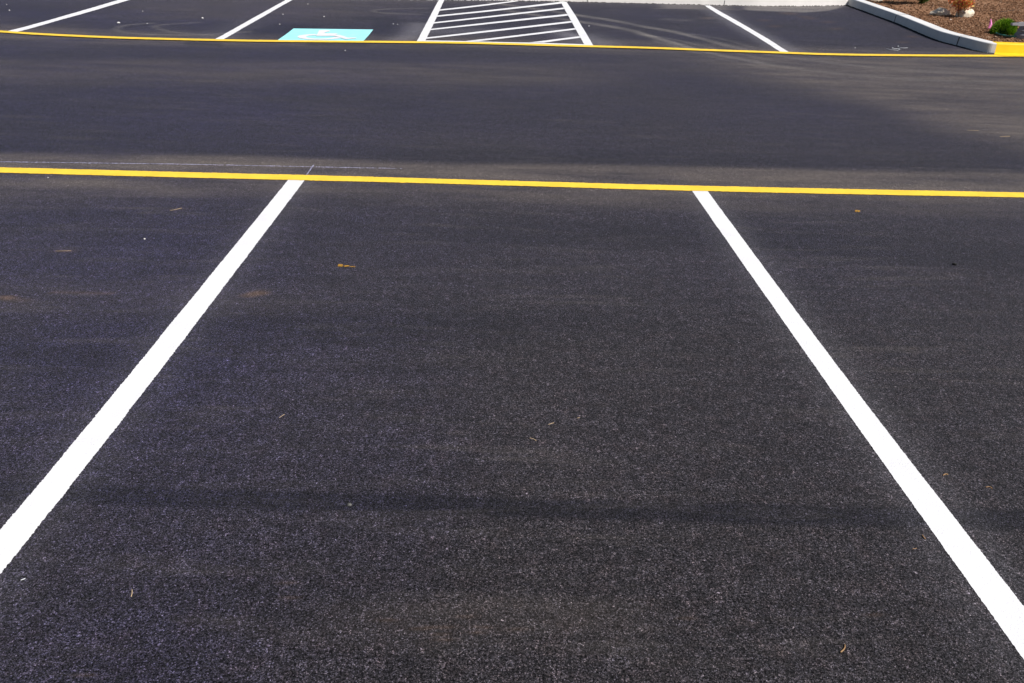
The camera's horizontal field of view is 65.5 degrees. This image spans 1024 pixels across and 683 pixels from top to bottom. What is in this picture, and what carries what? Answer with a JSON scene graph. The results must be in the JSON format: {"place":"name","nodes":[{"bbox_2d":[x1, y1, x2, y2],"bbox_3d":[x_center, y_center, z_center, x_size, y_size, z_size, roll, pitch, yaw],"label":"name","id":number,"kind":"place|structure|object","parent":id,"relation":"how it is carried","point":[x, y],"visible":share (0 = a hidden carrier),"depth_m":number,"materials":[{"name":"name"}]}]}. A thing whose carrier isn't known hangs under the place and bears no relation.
{"place":"outdoors","nodes":[
{"label":"outdoors","id":0,"kind":"place"},
{"bbox_2d":[0,0,1023,682],"bbox_3d":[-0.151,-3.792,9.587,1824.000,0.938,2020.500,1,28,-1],"label":"ground","id":1,"kind":"structure","parent":0,"point":[694,482],"depth_m":3.36,"materials":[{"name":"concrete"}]},
{"bbox_2d":[10,0,126,31],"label":"parking line","id":2,"kind":"object","parent":1,"relation":"on","point":[70,15],"visible":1,"depth_m":12.74,"materials":[{"name":"white paint"}]},
{"bbox_2d":[0,180,303,572],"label":"parking line","id":3,"kind":"object","parent":1,"relation":"on","point":[23,522],"visible":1,"depth_m":2.91,"materials":[{"name":"white paint"}]},
{"bbox_2d":[4,161,401,168],"bbox_3d":[-2.179,-1.248,5.628,2.784,0.001,0.041,0,28,-3],"label":"chalk line","id":4,"kind":"object","parent":1,"relation":"on","point":[193,164],"visible":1,"depth_m":5.63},
{"bbox_2d":[216,0,290,38],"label":"parking line","id":5,"kind":"object","parent":1,"relation":"on","point":[238,28],"visible":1,"depth_m":12.82,"materials":[{"name":"white paint"}]},
{"bbox_2d":[278,28,371,40],"bbox_3d":[-2.759,-4.556,11.836,1.223,0.031,1.371,1,28,-1],"label":"accessible symbol","id":6,"kind":"object","parent":1,"relation":"on","point":[332,34],"visible":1,"depth_m":11.88,"materials":[{"name":"blue paint"}]},
{"bbox_2d":[417,0,591,44],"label":"striped aisle","id":7,"kind":"object","parent":1,"relation":"on","point":[581,32],"visible":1,"depth_m":13.36,"materials":[{"name":"white paint"}]},
{"bbox_2d":[0,167,1023,196],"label":"yellow line","id":8,"kind":"object","parent":1,"relation":"on","point":[489,182],"visible":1,"depth_m":5.46,"materials":[{"name":"paint"}]},
{"bbox_2d":[0,30,1023,56],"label":"yellow line","id":9,"kind":"object","parent":1,"relation":"on","point":[500,44],"visible":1,"depth_m":11.59,"materials":[{"name":"paint"}]},
{"bbox_2d":[465,0,845,6],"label":"asphalt crumbs","id":10,"kind":"object","parent":1,"relation":"on","point":[624,2],"visible":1,"depth_m":16.37,"materials":[{"name":"black stone"}]},
{"bbox_2d":[479,0,847,5],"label":"kerb","id":11,"kind":"structure","parent":1,"relation":"on","point":[776,2],"depth_m":16.57,"materials":[{"name":"concrete"}]},
{"bbox_2d":[705,5,787,51],"bbox_3d":[4.044,-5.599,14.090,0.174,0.179,5.435,1,28,-1],"label":"parking line","id":12,"kind":"object","parent":1,"relation":"on","point":[763,38],"visible":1,"depth_m":13.66,"materials":[{"name":"white paint"}]},
{"bbox_2d":[692,191,1023,658],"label":"parking line","id":13,"kind":"object","parent":1,"relation":"on","point":[997,596],"visible":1,"depth_m":2.70,"materials":[{"name":"white paint"}]},
{"bbox_2d":[846,5,993,53],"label":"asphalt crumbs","id":14,"kind":"object","parent":1,"relation":"on","point":[916,31],"visible":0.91,"depth_m":14.05,"materials":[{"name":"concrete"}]},
{"bbox_2d":[847,0,1023,55],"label":"kerb","id":15,"kind":"structure","parent":1,"relation":"on","point":[928,29],"depth_m":13.25,"materials":[{"name":"concrete"}]},
{"bbox_2d":[865,0,1023,42],"bbox_3d":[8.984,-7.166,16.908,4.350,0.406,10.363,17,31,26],"label":"bark mulch","id":16,"kind":"object","parent":0,"point":[947,24],"visible":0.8,"depth_m":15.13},
{"bbox_2d":[929,7,949,15],"bbox_3d":[8.299,-6.356,15.432,0.402,0.216,0.302,-1,28,-6],"label":"rock","id":17,"kind":"object","parent":16,"relation":"on","point":[939,11],"visible":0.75,"depth_m":15.33,"materials":[{"name":"grey stone"}]},
{"bbox_2d":[948,0,974,15],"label":"red shrub","id":18,"kind":"object","parent":16,"relation":"on","point":[965,4],"visible":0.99,"depth_m":15.04,"materials":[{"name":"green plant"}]},
{"bbox_2d":[955,9,973,17],"bbox_3d":[8.638,-6.232,15.193,0.321,0.267,0.258,-4,28,-11],"label":"rock","id":19,"kind":"object","parent":16,"relation":"on","point":[968,13],"visible":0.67,"depth_m":15.09,"materials":[{"name":"white stone"}]},
{"bbox_2d":[989,17,1017,35],"bbox_3d":[8.186,-5.232,13.243,0.442,0.311,0.439,13,30,20],"label":"green bush","id":20,"kind":"object","parent":16,"relation":"on","point":[1003,26],"visible":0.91,"depth_m":13.15,"materials":[{"name":"green plant"}]},
{"bbox_2d":[996,32,1016,36],"bbox_3d":[8.218,-5.237,13.409,0.361,0.073,1.281,5,28,6],"label":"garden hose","id":21,"kind":"object","parent":16,"relation":"on","point":[1006,35],"visible":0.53,"depth_m":12.93,"materials":[{"name":"green rubber"}]},
{"bbox_2d":[1010,22,1023,38],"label":"rock","id":22,"kind":"object","parent":16,"relation":"on","point":[1019,33],"visible":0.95,"depth_m":12.79,"materials":[{"name":"grey stone"}]}
]}

